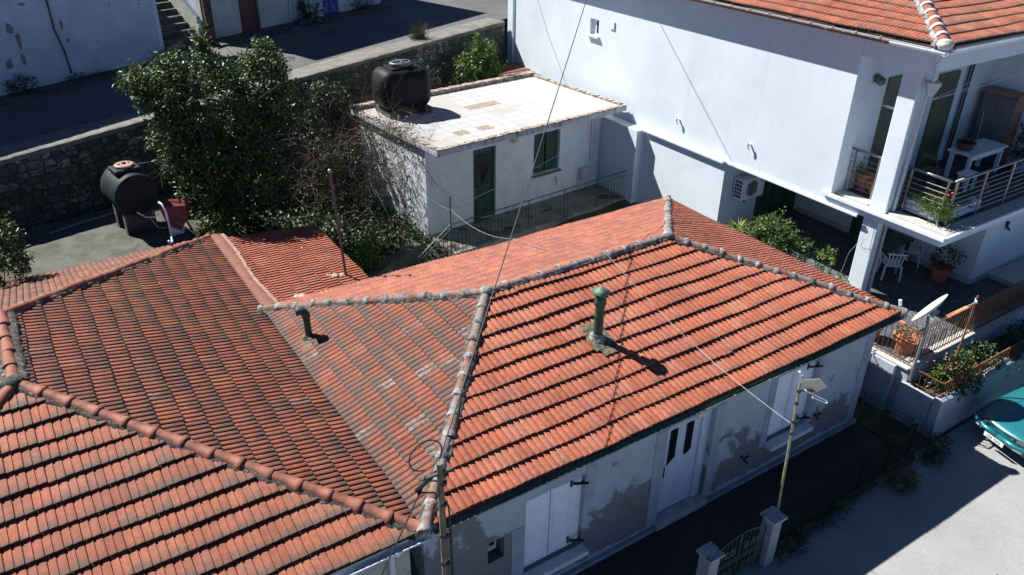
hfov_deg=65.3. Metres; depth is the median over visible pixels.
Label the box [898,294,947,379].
satellite dish
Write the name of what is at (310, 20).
rubble heap
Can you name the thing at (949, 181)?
balcony railing
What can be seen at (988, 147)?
table
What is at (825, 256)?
shrub
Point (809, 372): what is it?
window frame
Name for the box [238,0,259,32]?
door
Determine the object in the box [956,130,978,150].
potted plant
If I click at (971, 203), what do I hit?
planter box
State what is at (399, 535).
overhead wire
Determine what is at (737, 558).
garden gate
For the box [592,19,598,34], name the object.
window
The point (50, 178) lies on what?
stone wall
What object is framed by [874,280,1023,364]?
courtyard fence
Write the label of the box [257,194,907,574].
tiled house
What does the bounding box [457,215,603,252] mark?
roof cable
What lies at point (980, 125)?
broom handle
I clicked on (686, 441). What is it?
door
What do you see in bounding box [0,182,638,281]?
yard
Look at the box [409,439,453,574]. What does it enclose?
utility pole
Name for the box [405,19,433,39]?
grass tuft
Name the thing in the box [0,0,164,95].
house
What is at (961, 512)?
street
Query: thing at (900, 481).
weed
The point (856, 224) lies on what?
porch door
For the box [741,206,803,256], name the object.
shrub
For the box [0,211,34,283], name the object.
tree
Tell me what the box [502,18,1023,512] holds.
ground
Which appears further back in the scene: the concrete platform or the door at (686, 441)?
the concrete platform
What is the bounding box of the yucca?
[726,218,748,232]
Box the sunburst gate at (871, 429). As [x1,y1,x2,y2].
[857,388,915,450]
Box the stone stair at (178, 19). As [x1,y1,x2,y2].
[155,0,202,52]
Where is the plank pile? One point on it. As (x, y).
(178, 44)
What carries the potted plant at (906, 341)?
on the courtyard
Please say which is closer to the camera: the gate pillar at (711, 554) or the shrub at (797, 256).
the gate pillar at (711, 554)
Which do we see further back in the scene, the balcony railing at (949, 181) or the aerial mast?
the balcony railing at (949, 181)
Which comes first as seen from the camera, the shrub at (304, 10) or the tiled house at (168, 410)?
the tiled house at (168, 410)
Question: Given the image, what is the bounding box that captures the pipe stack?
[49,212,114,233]
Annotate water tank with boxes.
[100,161,162,235]
[372,59,430,118]
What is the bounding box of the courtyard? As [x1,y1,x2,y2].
[731,209,1023,360]
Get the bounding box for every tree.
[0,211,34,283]
[111,23,309,235]
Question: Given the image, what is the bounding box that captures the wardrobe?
[971,85,1023,163]
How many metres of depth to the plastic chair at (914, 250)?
21.69 m
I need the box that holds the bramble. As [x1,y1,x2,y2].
[243,58,521,247]
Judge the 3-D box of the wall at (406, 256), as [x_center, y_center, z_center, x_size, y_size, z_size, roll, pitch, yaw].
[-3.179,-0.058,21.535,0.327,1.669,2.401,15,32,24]
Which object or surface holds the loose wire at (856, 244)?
hanging from the villa
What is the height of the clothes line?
0.452 m
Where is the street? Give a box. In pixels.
[737,417,1023,574]
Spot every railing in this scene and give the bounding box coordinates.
[409,225,450,266]
[449,170,626,254]
[844,147,1023,225]
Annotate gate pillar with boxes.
[696,541,724,574]
[755,506,787,566]
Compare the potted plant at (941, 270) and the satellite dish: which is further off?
the potted plant at (941, 270)
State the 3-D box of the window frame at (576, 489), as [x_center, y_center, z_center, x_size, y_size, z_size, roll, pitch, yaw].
[1.030,3.665,13.260,0.215,1.550,0.045,-17,34,-29]
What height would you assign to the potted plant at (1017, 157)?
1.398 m
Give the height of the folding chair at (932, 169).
0.891 m
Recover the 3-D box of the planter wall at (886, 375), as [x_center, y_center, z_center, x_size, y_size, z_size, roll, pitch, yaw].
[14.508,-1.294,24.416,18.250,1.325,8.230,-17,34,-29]
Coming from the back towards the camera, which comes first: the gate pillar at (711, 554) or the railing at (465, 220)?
the railing at (465, 220)
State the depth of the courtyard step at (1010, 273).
21.25 m
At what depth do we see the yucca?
21.77 m
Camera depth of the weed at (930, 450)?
16.67 m
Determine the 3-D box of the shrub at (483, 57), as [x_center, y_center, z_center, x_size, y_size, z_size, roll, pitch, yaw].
[-1.215,-6.891,28.586,2.371,4.409,1.555,-17,34,-29]
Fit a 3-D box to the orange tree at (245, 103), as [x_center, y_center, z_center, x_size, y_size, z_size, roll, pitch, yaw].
[-7.193,-3.803,20.221,3.963,5.593,3.605,1,29,0]
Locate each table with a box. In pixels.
[857,228,914,272]
[943,138,1008,182]
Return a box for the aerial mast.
[328,169,346,274]
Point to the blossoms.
(947, 367)
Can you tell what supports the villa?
on the ground at (870, 420)
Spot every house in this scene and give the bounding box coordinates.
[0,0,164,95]
[0,234,427,574]
[187,0,380,38]
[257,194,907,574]
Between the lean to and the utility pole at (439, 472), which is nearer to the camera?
the utility pole at (439, 472)
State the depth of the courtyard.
20.93 m
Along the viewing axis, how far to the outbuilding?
24.40 m
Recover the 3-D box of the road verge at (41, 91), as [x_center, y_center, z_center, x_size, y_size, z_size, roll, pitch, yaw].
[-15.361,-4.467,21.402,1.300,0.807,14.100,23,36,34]
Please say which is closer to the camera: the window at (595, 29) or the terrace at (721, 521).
the terrace at (721, 521)
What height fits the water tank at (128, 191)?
1.700 m
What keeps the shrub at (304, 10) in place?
on the verge at (344, 14)
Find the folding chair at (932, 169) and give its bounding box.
[915,152,942,187]
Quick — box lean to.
[211,224,368,310]
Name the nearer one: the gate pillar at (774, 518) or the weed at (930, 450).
the gate pillar at (774, 518)
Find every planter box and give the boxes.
[898,180,960,227]
[948,181,989,219]
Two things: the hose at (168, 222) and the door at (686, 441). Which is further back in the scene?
the hose at (168, 222)
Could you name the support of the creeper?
attached to the stone wall at (50, 178)
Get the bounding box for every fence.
[777,423,917,543]
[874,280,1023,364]
[907,339,1023,397]
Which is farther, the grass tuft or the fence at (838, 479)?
the grass tuft
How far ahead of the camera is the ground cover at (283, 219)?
22.52 m
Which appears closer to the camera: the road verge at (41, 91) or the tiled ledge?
the road verge at (41, 91)
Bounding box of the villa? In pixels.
[507,0,1023,293]
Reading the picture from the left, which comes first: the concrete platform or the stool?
the concrete platform
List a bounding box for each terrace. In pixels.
[427,184,624,255]
[575,418,914,574]
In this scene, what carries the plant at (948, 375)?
on the planter wall at (886, 375)
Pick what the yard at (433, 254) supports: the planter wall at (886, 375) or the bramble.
the bramble
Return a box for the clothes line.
[451,134,593,208]
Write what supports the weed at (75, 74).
on the road verge at (41, 91)
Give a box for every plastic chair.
[875,251,907,281]
[897,234,924,268]
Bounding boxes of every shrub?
[295,0,324,22]
[346,235,387,273]
[445,31,507,85]
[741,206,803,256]
[790,231,817,262]
[811,244,848,283]
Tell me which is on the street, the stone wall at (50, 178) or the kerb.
the kerb
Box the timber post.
[200,0,215,43]
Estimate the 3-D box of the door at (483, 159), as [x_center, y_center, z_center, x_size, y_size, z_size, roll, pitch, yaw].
[-0.872,-3.147,24.028,0.840,2.260,0.152,-21,36,-33]
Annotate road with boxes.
[0,0,507,145]
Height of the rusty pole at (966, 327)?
2.301 m
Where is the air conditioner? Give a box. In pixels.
[732,173,764,201]
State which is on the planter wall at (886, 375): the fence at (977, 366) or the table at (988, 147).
the fence at (977, 366)
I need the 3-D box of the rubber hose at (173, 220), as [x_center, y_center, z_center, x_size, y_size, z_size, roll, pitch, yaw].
[-7.926,-1.991,18.768,2.124,1.643,0.470,19,34,29]
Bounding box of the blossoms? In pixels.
[927,350,976,384]
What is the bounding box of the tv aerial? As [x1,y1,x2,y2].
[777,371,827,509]
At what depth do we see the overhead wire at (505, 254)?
12.42 m
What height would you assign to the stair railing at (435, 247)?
2.132 m
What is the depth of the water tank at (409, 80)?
23.65 m
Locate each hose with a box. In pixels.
[136,162,200,239]
[158,202,172,243]
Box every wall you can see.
[0,18,504,240]
[366,242,422,277]
[859,301,1023,438]
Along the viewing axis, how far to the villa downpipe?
29.67 m
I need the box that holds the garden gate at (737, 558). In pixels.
[717,525,766,574]
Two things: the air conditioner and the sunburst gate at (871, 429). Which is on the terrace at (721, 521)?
the sunburst gate at (871, 429)
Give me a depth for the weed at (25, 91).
22.98 m
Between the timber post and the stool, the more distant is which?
the timber post
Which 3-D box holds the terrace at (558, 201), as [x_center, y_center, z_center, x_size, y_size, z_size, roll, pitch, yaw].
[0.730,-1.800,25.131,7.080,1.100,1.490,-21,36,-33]
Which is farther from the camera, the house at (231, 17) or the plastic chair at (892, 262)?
the house at (231, 17)
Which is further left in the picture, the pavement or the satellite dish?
the pavement
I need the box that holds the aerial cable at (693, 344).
[604,251,789,422]
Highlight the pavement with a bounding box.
[212,21,308,47]
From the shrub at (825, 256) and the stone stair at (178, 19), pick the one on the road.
the stone stair at (178, 19)
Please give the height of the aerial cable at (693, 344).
1.219 m
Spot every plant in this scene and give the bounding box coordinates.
[856,156,877,191]
[893,321,922,356]
[924,346,985,401]
[928,244,966,282]
[964,317,1023,377]
[1008,122,1023,172]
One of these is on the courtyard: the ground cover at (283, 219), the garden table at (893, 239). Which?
the garden table at (893, 239)
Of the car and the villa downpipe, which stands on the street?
the car
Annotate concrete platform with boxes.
[17,193,194,275]
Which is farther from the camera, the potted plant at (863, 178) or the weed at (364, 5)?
the weed at (364, 5)
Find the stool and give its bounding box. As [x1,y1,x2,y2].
[954,169,979,191]
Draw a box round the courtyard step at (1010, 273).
[987,256,1023,289]
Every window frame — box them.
[568,475,581,543]
[796,360,815,421]
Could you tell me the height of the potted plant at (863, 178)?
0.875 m
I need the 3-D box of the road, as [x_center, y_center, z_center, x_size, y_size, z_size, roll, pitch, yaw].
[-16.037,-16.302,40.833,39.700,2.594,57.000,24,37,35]
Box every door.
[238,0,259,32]
[322,0,337,15]
[473,146,493,218]
[657,410,711,512]
[849,214,863,237]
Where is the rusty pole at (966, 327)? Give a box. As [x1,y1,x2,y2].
[947,295,978,378]
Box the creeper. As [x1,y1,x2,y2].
[287,77,360,185]
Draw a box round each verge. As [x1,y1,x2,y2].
[0,59,177,106]
[312,2,394,24]
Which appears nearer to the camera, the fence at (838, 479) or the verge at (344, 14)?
the fence at (838, 479)
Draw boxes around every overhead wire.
[381,495,418,574]
[438,0,586,460]
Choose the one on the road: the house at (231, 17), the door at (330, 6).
the house at (231, 17)
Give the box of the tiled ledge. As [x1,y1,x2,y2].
[484,63,539,78]
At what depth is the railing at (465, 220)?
23.70 m
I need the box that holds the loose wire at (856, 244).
[840,220,872,274]
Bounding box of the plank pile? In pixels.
[146,40,183,64]
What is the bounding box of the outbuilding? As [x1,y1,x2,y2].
[350,71,626,235]
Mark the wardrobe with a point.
(1002, 107)
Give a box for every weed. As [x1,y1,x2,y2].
[3,72,40,95]
[60,69,110,81]
[194,219,233,237]
[350,0,375,10]
[773,496,854,566]
[885,459,924,497]
[910,430,955,467]
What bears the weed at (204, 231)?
on the yard at (433, 254)
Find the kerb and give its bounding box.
[719,461,911,574]
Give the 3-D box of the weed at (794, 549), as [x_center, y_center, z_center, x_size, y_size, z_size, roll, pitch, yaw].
[5.597,4.529,14.855,2.488,0.571,0.586,-17,34,-29]
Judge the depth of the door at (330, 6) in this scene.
31.26 m
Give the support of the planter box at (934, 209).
on the villa
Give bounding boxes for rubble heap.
[295,16,327,25]
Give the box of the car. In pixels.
[975,386,1023,456]
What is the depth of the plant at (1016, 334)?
18.56 m
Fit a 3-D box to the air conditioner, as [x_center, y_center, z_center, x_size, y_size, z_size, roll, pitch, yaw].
[6.876,-2.929,23.185,0.928,0.685,0.408,-17,34,-29]
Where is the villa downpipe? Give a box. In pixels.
[512,0,513,61]
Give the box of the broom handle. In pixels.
[972,110,984,161]
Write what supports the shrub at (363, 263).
on the yard at (433, 254)
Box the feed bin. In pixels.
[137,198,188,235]
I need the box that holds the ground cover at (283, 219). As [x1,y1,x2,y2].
[158,172,438,253]

